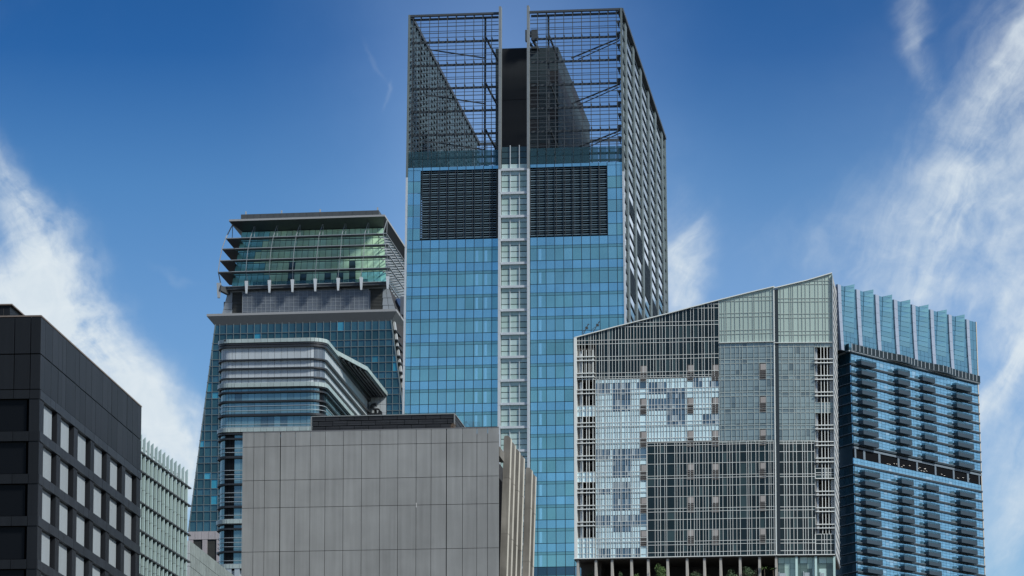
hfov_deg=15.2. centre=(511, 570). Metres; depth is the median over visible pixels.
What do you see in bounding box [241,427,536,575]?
concrete block
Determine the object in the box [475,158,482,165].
window pane
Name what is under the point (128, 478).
window pane
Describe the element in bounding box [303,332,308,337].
window pane
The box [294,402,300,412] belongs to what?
window pane
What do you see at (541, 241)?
window pane
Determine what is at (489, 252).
window pane
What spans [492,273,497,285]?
window pane
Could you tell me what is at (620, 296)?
window pane
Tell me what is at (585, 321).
window pane
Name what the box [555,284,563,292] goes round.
window pane
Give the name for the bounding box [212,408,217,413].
window pane
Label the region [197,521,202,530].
window pane
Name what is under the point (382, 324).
window pane
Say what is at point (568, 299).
window pane
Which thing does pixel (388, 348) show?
window pane
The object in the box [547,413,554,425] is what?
window pane
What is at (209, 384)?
window pane
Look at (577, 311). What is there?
window pane
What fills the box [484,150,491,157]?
window pane
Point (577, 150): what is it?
window pane
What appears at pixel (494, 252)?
window pane
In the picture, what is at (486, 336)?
window pane
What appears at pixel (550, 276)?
window pane
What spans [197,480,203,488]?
window pane
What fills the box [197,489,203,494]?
window pane
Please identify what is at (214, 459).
window pane
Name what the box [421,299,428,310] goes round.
window pane
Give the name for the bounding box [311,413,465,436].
rooftop plant room
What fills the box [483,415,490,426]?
window pane
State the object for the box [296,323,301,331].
window pane
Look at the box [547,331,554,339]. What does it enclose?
window pane
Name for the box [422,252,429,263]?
window pane
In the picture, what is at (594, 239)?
window pane
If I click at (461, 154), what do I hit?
window pane
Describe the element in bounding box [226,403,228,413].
window pane
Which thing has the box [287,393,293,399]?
window pane
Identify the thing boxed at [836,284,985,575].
balcony tower
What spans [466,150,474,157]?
window pane
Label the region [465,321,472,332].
window pane
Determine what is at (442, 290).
window pane
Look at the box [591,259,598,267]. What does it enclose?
window pane
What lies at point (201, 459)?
window pane
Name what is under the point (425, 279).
window pane
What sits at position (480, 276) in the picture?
window pane
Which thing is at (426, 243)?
window pane
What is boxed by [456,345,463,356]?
window pane
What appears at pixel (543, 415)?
window pane
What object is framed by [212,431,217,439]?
window pane
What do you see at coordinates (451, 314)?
window pane
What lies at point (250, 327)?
window pane
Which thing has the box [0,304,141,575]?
office block
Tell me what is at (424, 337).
window pane
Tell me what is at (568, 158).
window pane
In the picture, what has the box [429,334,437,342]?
window pane
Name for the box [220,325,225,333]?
window pane
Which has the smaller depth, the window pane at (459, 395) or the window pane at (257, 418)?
the window pane at (257, 418)
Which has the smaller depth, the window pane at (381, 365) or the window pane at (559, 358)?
the window pane at (559, 358)
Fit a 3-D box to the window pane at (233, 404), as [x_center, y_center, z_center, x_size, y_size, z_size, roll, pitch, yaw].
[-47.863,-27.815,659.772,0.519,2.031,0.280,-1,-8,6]
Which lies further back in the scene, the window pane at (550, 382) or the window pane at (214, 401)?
the window pane at (214, 401)
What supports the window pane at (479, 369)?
in the glass tower at (536, 249)
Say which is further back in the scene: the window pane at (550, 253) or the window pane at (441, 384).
the window pane at (550, 253)
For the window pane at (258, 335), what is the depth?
914.67 m
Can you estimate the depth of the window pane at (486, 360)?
710.09 m
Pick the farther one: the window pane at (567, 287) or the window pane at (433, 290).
the window pane at (433, 290)
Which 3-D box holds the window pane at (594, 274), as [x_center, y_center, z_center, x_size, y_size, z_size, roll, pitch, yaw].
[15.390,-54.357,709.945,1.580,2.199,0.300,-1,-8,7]
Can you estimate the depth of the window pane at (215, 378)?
914.67 m
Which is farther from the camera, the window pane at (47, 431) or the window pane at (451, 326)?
the window pane at (451, 326)
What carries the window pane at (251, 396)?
in the curved corner building at (278, 384)
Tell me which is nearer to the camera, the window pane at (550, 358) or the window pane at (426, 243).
the window pane at (550, 358)
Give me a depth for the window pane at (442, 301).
712.52 m
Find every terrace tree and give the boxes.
[655,564,665,575]
[725,569,737,575]
[742,566,757,575]
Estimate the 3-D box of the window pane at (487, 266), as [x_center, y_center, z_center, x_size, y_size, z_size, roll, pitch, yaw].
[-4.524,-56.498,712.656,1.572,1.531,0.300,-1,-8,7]
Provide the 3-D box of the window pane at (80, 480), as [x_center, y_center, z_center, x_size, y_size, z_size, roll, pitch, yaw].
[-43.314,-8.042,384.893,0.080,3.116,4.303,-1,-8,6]
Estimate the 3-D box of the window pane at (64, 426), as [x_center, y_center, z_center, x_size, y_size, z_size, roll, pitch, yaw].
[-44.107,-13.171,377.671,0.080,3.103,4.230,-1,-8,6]
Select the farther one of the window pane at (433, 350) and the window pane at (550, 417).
the window pane at (433, 350)
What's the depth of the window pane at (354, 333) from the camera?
911.66 m
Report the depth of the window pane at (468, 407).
709.22 m
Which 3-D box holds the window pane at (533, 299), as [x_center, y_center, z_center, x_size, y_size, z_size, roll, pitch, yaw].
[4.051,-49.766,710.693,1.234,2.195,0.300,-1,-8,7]
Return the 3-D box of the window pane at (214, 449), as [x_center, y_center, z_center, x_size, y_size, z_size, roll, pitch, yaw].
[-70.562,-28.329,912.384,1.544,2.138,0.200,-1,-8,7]
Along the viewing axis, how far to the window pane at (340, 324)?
912.44 m
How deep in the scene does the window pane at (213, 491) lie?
910.88 m
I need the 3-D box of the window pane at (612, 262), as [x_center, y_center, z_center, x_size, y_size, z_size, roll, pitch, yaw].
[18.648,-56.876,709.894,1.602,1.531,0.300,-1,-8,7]
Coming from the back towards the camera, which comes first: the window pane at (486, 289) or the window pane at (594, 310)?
the window pane at (486, 289)
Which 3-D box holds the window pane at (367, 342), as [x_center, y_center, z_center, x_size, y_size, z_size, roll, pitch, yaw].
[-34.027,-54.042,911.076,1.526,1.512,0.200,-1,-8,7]
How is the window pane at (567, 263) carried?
in the glass tower at (536, 249)
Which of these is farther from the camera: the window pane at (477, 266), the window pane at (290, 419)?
the window pane at (477, 266)
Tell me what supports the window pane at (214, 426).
in the teal tower at (336, 279)
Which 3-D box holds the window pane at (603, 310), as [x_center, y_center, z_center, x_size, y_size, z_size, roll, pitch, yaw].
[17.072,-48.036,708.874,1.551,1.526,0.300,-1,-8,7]
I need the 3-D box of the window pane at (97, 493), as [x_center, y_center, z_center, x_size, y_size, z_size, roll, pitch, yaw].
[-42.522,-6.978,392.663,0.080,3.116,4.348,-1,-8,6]
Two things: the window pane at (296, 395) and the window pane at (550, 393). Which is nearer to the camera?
the window pane at (296, 395)
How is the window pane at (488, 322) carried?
in the glass tower at (536, 249)
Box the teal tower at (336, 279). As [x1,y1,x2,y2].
[187,207,406,562]
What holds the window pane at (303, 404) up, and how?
in the curved corner building at (278, 384)
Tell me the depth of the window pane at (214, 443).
912.44 m
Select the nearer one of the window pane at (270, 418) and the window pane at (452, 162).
the window pane at (270, 418)
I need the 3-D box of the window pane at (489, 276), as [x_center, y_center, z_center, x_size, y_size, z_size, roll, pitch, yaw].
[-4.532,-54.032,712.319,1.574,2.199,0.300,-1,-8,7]
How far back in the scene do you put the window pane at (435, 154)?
716.53 m
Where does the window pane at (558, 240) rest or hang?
in the glass tower at (536, 249)
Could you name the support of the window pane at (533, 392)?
in the glass tower at (536, 249)
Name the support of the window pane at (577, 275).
in the glass tower at (536, 249)
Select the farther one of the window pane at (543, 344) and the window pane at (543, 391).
the window pane at (543, 344)
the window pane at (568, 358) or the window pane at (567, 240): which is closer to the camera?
the window pane at (568, 358)
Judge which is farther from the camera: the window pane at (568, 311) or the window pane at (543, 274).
the window pane at (543, 274)
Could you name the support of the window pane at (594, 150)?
in the glass tower at (536, 249)
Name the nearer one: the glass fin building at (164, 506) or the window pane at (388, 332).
the glass fin building at (164, 506)
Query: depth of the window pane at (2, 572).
363.87 m
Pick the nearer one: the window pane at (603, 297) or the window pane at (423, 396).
the window pane at (603, 297)
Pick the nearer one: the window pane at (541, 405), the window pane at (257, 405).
the window pane at (257, 405)
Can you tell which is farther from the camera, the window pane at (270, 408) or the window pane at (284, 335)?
the window pane at (284, 335)
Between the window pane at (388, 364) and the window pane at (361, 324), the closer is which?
the window pane at (388, 364)
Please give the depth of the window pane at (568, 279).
710.44 m
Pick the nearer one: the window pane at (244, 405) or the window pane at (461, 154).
the window pane at (244, 405)
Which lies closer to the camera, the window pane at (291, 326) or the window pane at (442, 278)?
the window pane at (442, 278)
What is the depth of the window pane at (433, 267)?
713.74 m
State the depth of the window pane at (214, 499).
910.66 m
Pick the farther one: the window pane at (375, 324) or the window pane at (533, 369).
the window pane at (375, 324)
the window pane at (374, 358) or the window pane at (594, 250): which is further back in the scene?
the window pane at (374, 358)
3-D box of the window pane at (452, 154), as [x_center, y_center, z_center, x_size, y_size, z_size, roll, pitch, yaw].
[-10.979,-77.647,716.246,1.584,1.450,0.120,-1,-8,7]
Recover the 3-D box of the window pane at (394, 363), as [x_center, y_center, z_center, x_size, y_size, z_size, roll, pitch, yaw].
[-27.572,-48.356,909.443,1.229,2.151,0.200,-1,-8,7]
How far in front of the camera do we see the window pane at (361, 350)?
910.88 m
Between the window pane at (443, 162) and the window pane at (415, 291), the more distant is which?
the window pane at (443, 162)
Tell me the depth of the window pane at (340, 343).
911.77 m
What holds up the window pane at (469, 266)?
in the glass tower at (536, 249)
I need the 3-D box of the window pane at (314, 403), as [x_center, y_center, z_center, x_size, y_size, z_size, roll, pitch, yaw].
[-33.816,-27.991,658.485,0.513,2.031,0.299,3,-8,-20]
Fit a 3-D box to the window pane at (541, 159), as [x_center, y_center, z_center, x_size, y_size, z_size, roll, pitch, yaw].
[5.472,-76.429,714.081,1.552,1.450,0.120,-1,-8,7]
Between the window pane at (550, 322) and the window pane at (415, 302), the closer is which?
the window pane at (550, 322)
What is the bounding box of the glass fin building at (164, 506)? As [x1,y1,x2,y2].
[139,435,191,575]
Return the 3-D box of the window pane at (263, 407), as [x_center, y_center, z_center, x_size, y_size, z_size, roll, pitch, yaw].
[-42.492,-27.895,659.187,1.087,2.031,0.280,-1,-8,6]
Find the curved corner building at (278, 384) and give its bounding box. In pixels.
[216,338,387,575]
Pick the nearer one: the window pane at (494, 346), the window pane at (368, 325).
the window pane at (494, 346)
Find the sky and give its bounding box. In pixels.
[0,0,1023,575]
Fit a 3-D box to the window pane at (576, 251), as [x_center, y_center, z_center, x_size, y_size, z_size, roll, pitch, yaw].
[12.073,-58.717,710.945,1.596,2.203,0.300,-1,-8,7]
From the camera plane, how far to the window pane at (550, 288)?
710.44 m
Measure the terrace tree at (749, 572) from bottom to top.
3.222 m
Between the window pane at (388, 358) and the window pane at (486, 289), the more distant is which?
the window pane at (388, 358)
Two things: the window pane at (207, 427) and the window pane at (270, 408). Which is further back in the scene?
the window pane at (207, 427)
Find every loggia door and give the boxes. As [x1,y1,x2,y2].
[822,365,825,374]
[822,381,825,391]
[822,430,825,440]
[823,513,826,521]
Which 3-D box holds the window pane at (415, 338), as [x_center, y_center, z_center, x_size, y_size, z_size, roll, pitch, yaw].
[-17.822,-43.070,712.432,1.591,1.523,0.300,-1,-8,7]
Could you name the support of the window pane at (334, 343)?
in the teal tower at (336, 279)
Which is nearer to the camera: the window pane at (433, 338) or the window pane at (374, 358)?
the window pane at (433, 338)
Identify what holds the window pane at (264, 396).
in the curved corner building at (278, 384)
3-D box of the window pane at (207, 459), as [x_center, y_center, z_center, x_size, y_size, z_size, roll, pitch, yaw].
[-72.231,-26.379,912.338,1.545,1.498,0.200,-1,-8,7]
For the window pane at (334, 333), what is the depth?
912.22 m
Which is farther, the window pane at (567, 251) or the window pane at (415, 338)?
the window pane at (415, 338)
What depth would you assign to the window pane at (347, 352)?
911.33 m
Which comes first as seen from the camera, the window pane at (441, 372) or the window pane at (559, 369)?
the window pane at (559, 369)
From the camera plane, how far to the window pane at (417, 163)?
716.71 m
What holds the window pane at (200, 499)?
in the teal tower at (336, 279)
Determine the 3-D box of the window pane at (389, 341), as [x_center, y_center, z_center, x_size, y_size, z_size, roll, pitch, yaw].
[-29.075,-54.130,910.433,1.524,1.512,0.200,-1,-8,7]
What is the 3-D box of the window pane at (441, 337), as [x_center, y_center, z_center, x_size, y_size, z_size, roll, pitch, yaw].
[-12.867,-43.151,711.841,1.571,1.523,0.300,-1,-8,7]
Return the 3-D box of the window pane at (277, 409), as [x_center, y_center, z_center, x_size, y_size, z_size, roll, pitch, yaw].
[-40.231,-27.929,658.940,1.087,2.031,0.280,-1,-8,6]
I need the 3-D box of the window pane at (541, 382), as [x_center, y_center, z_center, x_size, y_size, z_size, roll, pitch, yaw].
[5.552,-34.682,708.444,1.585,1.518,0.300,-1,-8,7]
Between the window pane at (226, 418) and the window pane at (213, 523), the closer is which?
the window pane at (226, 418)
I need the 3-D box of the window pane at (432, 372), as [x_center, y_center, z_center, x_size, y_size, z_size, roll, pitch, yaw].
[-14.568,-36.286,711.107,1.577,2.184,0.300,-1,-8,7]
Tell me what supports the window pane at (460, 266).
in the glass tower at (536, 249)
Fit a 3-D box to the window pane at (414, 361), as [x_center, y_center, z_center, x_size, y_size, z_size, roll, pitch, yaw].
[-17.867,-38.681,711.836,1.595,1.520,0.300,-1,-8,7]
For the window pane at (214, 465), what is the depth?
911.77 m
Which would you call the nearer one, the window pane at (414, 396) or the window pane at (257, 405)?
the window pane at (257, 405)
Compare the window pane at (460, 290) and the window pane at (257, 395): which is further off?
the window pane at (460, 290)
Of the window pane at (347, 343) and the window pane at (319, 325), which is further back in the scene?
the window pane at (319, 325)
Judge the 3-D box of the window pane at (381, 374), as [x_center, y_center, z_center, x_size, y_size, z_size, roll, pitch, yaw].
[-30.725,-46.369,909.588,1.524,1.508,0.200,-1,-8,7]
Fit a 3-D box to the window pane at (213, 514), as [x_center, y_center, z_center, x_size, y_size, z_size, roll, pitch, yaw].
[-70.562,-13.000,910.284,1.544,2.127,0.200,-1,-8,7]
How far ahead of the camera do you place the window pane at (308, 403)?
658.17 m
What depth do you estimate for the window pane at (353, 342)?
911.33 m
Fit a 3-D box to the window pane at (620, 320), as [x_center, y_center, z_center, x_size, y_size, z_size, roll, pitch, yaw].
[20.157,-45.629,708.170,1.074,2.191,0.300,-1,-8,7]
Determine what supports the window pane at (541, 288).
in the glass tower at (536, 249)
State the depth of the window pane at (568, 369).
708.01 m
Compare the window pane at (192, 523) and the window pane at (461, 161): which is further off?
the window pane at (192, 523)
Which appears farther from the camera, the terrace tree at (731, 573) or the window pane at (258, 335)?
the window pane at (258, 335)
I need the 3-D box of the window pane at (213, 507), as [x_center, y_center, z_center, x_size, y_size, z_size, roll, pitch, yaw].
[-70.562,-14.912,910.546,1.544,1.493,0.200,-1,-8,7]
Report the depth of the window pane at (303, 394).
658.65 m
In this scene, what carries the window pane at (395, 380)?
in the teal tower at (336, 279)
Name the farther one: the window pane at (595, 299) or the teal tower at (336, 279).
the teal tower at (336, 279)
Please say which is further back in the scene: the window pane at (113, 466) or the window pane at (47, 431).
the window pane at (113, 466)
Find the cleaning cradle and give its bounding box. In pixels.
[525,29,538,50]
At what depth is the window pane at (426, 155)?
716.71 m
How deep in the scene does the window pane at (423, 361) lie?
711.48 m
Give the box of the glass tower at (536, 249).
[402,5,668,575]
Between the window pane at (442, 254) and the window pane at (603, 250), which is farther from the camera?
the window pane at (442, 254)
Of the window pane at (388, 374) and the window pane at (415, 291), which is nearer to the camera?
the window pane at (415, 291)
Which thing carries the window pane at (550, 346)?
in the glass tower at (536, 249)
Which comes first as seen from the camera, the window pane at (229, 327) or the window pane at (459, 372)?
the window pane at (459, 372)
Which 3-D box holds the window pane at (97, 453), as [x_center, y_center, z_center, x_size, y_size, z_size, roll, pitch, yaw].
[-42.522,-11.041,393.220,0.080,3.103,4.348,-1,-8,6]
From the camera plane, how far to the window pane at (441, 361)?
711.13 m
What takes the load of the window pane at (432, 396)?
in the glass tower at (536, 249)
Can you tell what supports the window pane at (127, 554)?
in the office block at (70, 446)
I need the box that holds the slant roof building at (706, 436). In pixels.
[574,272,839,575]
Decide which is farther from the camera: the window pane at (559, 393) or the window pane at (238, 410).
the window pane at (559, 393)
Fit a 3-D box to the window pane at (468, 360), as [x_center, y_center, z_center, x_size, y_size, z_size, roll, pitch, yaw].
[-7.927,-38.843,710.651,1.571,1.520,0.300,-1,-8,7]
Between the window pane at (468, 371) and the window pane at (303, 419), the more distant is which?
the window pane at (468, 371)
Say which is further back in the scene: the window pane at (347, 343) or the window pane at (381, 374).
the window pane at (347, 343)
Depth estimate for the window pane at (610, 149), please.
712.69 m
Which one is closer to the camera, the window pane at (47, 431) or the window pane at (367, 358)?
the window pane at (47, 431)
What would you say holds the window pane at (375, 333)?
in the teal tower at (336, 279)
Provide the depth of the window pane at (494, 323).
710.78 m
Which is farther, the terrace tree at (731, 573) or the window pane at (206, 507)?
the window pane at (206, 507)
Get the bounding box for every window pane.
[0,400,26,430]
[0,442,25,473]
[0,485,25,515]
[0,527,24,558]
[0,570,23,575]
[41,532,49,565]
[42,489,49,522]
[43,406,51,438]
[43,447,50,481]
[59,502,66,534]
[59,543,66,575]
[60,460,67,493]
[61,419,68,452]
[76,514,83,545]
[76,554,83,575]
[77,473,84,506]
[78,433,85,465]
[92,565,99,575]
[93,486,100,517]
[93,525,100,556]
[94,446,101,477]
[109,498,116,528]
[109,537,115,567]
[110,459,116,489]
[124,509,130,539]
[124,547,130,575]
[125,471,131,500]
[190,512,195,520]
[190,521,195,530]
[193,496,196,504]
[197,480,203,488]
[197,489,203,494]
[197,496,203,504]
[197,505,203,510]
[197,512,202,520]
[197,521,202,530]
[198,457,203,462]
[198,464,203,471]
[198,473,203,478]
[199,447,203,455]
[204,473,210,478]
[204,480,210,487]
[204,489,210,494]
[204,496,210,503]
[204,505,209,510]
[204,512,209,520]
[204,521,209,530]
[205,399,211,407]
[205,408,211,414]
[205,415,210,423]
[205,425,210,430]
[205,431,210,439]
[205,441,210,446]
[205,447,210,455]
[205,457,210,462]
[205,463,210,471]
[206,392,211,397]
[207,383,211,391]
[211,473,217,478]
[211,479,217,487]
[211,489,217,494]
[211,495,217,503]
[211,505,216,510]
[211,512,216,519]
[211,521,216,530]
[212,383,218,391]
[212,392,218,397]
[212,399,218,407]
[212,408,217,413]
[212,415,217,423]
[212,424,217,430]
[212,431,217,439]
[212,440,217,446]
[212,447,217,455]
[212,457,217,462]
[212,463,217,471]
[213,344,218,349]
[213,351,218,358]
[213,360,218,365]
[213,367,218,375]
[213,376,218,381]
[214,334,218,342]
[215,326,218,333]
[218,357,401,519]
[219,434,310,564]
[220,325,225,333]
[220,334,225,339]
[225,417,227,427]
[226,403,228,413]
[227,325,232,333]
[227,334,232,338]
[228,417,231,426]
[229,403,231,413]
[232,403,234,413]
[234,325,239,332]
[234,334,239,338]
[235,394,241,400]
[235,403,241,413]
[235,417,241,426]
[241,325,246,332]
[241,334,246,338]
[241,417,247,426]
[242,394,247,400]
[242,403,247,413]
[248,325,253,332]
[248,334,253,338]
[248,393,254,399]
[248,403,254,413]
[248,417,254,427]
[254,416,260,427]
[255,324,260,332]
[255,333,260,338]
[255,393,260,399]
[255,403,260,413]
[261,333,267,338]
[261,393,267,399]
[261,402,267,413]
[261,416,267,427]
[262,324,267,332]
[268,324,274,332]
[268,333,274,337]
[268,393,273,399]
[268,402,273,413]
[268,416,273,426]
[274,393,280,399]
[274,402,280,412]
[274,416,280,426]
[275,324,281,331]
[275,333,281,337]
[281,393,286,399]
[281,402,286,412]
[281,416,286,425]
[282,324,288,331]
[282,333,288,337]
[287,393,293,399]
[287,402,293,412]
[287,416,293,425]
[289,323,295,331]
[289,332,294,337]
[294,392,300,399]
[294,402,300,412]
[294,416,299,425]
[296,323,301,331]
[296,332,301,337]
[300,402,306,412]
[300,415,306,426]
[301,392,306,398]
[303,323,308,331]
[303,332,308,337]
[307,402,309,412]
[307,415,309,426]
[310,323,315,330]
[310,332,315,337]
[310,402,312,412]
[313,402,315,412]
[316,402,318,412]
[317,323,322,330]
[317,332,322,337]
[324,323,329,330]
[324,332,329,339]
[331,322,336,330]
[331,331,336,339]
[331,341,336,346]
[338,322,343,330]
[338,331,343,339]
[338,341,343,346]
[338,347,343,353]
[344,347,350,355]
[345,322,350,329]
[345,331,350,339]
[345,340,350,346]
[351,340,357,346]
[351,347,357,355]
[352,322,357,329]
[352,331,357,339]
[358,322,364,329]
[358,331,364,339]
[358,340,364,345]
[358,347,364,355]
[358,356,364,361]
[365,321,371,329]
[365,330,371,338]
[365,340,371,345]
[365,347,371,355]
[365,356,371,361]
[372,321,378,329]
[372,330,378,338]
[372,340,378,345]
[372,346,378,354]
[372,356,377,361]
[372,363,377,371]
[379,321,385,329]
[379,330,385,338]
[379,340,384,345]
[379,346,384,354]
[379,356,384,361]
[379,363,384,370]
[379,372,384,377]
[386,321,391,328]
[386,330,391,338]
[386,339,391,345]
[386,346,391,354]
[386,356,391,361]
[386,362,391,370]
[386,372,391,377]
[393,362,396,370]
[393,372,397,377]
[393,378,398,386]
[405,146,623,575]
[411,346,419,357]
[411,358,419,366]
[411,369,419,380]
[411,382,418,389]
[411,393,418,404]
[411,405,418,413]
[412,275,420,287]
[412,288,420,295]
[412,299,420,310]
[412,311,419,319]
[412,322,419,334]
[412,335,419,342]
[413,241,420,248]
[413,252,420,263]
[413,264,420,272]
[414,152,422,159]
[414,160,421,167]
[420,346,428,357]
[420,358,428,365]
[420,369,428,380]
[420,381,427,389]
[420,393,427,404]
[420,405,427,412]
[421,264,429,271]
[421,275,429,286]
[421,287,429,295]
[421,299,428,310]
[421,311,428,318]
[421,322,428,333]
[421,334,428,342]
[422,240,429,248]
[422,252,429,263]
[423,151,430,158]
[423,159,430,166]
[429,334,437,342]
[429,345,437,357]
[429,358,437,365]
[429,369,436,380]
[429,381,436,389]
[429,392,436,404]
[429,405,436,412]
[430,251,438,263]
[430,264,438,271]
[430,275,437,286]
[430,287,437,295]
[430,298,437,310]
[430,311,437,318]
[430,322,437,333]
[431,240,438,248]
[432,151,439,158]
[432,159,439,166]
[438,322,446,333]
[438,334,446,341]
[438,345,446,356]
[438,357,445,365]
[438,369,445,380]
[438,381,445,388]
[438,392,445,403]
[438,404,445,412]
[439,240,447,247]
[439,251,446,262]
[439,263,446,271]
[439,275,446,286]
[439,287,446,294]
[439,298,446,309]
[439,310,446,318]
[440,151,448,158]
[440,159,447,166]
[446,404,454,412]
[447,298,455,309]
[447,310,455,318]
[447,322,455,333]
[447,334,455,341]
[447,345,455,356]
[447,357,454,365]
[447,369,454,380]
[447,381,454,388]
[447,392,454,403]
[448,240,455,247]
[448,251,455,262]
[448,263,455,271]
[448,275,455,286]
[448,287,455,294]
[449,151,456,158]
[449,159,456,166]
[456,298,464,309]
[456,310,464,318]
[456,321,464,332]
[456,333,464,341]
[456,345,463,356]
[456,357,463,365]
[456,368,463,379]
[456,381,463,388]
[456,392,463,403]
[456,404,463,412]
[457,239,464,247]
[457,251,464,262]
[457,263,464,271]
[457,274,464,285]
[457,286,464,294]
[457,415,463,424]
[458,150,465,157]
[458,158,465,165]
[464,415,472,426]
[465,274,473,285]
[465,286,473,294]
[465,298,473,309]
[465,310,473,317]
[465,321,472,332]
[465,333,472,341]
[465,345,472,356]
[465,357,472,364]
[465,368,472,379]
[465,380,472,388]
[465,392,472,403]
[465,404,472,411]
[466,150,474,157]
[466,158,474,165]
[466,239,473,247]
[466,251,473,262]
[466,263,473,270]
[473,404,481,411]
[473,415,481,426]
[474,239,482,247]
[474,250,482,261]
[474,262,482,270]
[474,274,482,285]
[474,286,482,294]
[474,297,482,309]
[474,310,482,317]
[474,321,482,332]
[474,333,481,341]
[474,344,481,356]
[474,357,481,364]
[474,368,481,379]
[474,380,481,388]
[474,392,481,403]
[475,150,483,157]
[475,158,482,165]
[483,239,491,246]
[483,250,491,261]
[483,262,491,270]
[483,274,491,285]
[483,286,491,293]
[483,297,491,308]
[483,309,490,317]
[483,321,490,332]
[483,333,490,340]
[483,344,490,355]
[483,356,490,364]
[483,368,490,379]
[483,380,490,387]
[483,391,490,402]
[483,403,490,411]
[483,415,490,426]
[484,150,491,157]
[484,158,491,165]
[492,250,497,261]
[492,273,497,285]
[492,297,497,308]
[492,321,497,332]
[492,344,497,355]
[492,368,497,379]
[492,391,497,402]
[492,415,497,426]
[530,249,536,260]
[530,272,536,284]
[530,296,536,307]
[531,320,536,331]
[531,343,536,354]
[531,367,536,378]
[531,390,536,401]
[531,414,536,425]
[537,148,545,155]
[537,156,545,163]
[537,237,545,245]
[537,249,545,260]
[538,261,545,268]
[538,272,545,283]
[538,284,545,292]
[538,296,545,307]
[538,308,545,316]
[538,319,545,331]
[538,332,545,339]
[538,343,545,354]
[538,355,545,363]
[538,367,545,378]
[538,379,545,386]
[538,390,545,401]
[538,402,545,410]
[538,414,545,425]
[546,237,554,245]
[546,248,554,260]
[546,261,554,268]
[546,272,554,283]
[546,284,554,292]
[546,296,554,307]
[547,308,554,315]
[547,319,554,330]
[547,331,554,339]
[547,343,554,354]
[547,355,554,362]
[547,366,554,377]
[547,379,554,386]
[547,390,554,401]
[547,402,554,410]
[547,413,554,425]
[555,148,562,155]
[555,155,562,162]
[555,237,562,244]
[555,248,562,259]
[555,260,563,268]
[555,272,563,283]
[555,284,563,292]
[555,295,563,307]
[555,308,563,315]
[555,319,563,330]
[555,331,563,339]
[556,343,563,354]
[556,355,563,362]
[556,366,563,377]
[556,378,563,386]
[556,390,563,401]
[556,402,563,409]
[556,413,563,424]
[563,147,571,154]
[563,155,571,162]
[564,237,571,244]
[564,248,571,259]
[564,260,571,268]
[564,272,572,283]
[564,284,572,291]
[564,295,572,306]
[564,307,572,315]
[564,319,572,330]
[564,331,572,339]
[565,342,572,353]
[565,355,572,362]
[565,366,572,377]
[565,378,572,386]
[565,390,572,401]
[565,402,572,409]
[565,413,572,424]
[572,147,580,154]
[572,155,580,162]
[573,236,580,244]
[573,248,580,259]
[573,260,580,268]
[573,271,581,283]
[573,283,581,291]
[573,295,581,306]
[573,307,581,315]
[573,319,581,330]
[581,147,588,154]
[581,155,588,162]
[582,236,589,244]
[582,247,589,259]
[582,260,589,267]
[582,271,589,282]
[582,283,590,291]
[582,295,590,306]
[582,307,590,314]
[582,318,590,329]
[590,147,597,154]
[590,154,597,161]
[591,236,598,243]
[591,247,598,258]
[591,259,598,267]
[591,271,598,282]
[591,283,598,291]
[591,294,599,306]
[591,307,599,314]
[591,318,599,329]
[599,236,607,243]
[600,247,607,258]
[600,259,607,267]
[600,271,607,282]
[600,283,607,290]
[600,294,607,305]
[600,306,608,314]
[600,318,608,329]
[607,146,615,153]
[607,154,615,161]
[608,235,616,243]
[608,247,616,258]
[608,259,616,267]
[609,270,616,282]
[609,283,616,290]
[609,294,617,305]
[609,306,617,314]
[609,318,617,327]
[617,247,622,258]
[618,270,623,281]
[618,294,623,305]
[618,317,623,324]
[850,366,983,575]
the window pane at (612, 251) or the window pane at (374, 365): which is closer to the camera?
the window pane at (612, 251)
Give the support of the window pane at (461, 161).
in the glass tower at (536, 249)
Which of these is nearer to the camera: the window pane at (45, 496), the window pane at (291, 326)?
the window pane at (45, 496)
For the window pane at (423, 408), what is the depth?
710.26 m
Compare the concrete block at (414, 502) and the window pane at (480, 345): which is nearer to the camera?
the concrete block at (414, 502)
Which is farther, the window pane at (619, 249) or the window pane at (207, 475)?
the window pane at (207, 475)
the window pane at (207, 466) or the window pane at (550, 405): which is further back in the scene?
the window pane at (207, 466)
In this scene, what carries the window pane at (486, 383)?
in the glass tower at (536, 249)
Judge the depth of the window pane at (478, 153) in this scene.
715.66 m
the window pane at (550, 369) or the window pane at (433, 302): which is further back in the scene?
the window pane at (433, 302)
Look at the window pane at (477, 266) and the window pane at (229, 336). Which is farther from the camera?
the window pane at (229, 336)
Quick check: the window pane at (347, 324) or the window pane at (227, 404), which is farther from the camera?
the window pane at (347, 324)
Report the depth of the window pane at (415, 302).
713.22 m
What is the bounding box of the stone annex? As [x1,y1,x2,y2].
[187,541,233,575]
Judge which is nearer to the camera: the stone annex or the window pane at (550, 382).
the stone annex
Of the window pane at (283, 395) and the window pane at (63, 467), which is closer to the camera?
the window pane at (63, 467)
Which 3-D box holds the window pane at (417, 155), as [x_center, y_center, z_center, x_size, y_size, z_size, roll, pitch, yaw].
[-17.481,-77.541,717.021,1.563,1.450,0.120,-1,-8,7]
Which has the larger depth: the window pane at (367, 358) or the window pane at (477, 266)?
the window pane at (367, 358)
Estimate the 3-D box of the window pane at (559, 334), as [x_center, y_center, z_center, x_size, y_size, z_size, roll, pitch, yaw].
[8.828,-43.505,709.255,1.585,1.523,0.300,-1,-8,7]
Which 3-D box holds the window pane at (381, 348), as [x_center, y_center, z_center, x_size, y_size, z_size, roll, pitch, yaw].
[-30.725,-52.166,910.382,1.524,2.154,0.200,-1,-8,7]
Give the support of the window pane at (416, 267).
in the glass tower at (536, 249)
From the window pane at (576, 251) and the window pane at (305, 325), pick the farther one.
the window pane at (305, 325)
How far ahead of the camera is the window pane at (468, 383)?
709.91 m
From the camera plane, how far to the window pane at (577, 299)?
709.57 m
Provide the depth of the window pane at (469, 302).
712.00 m

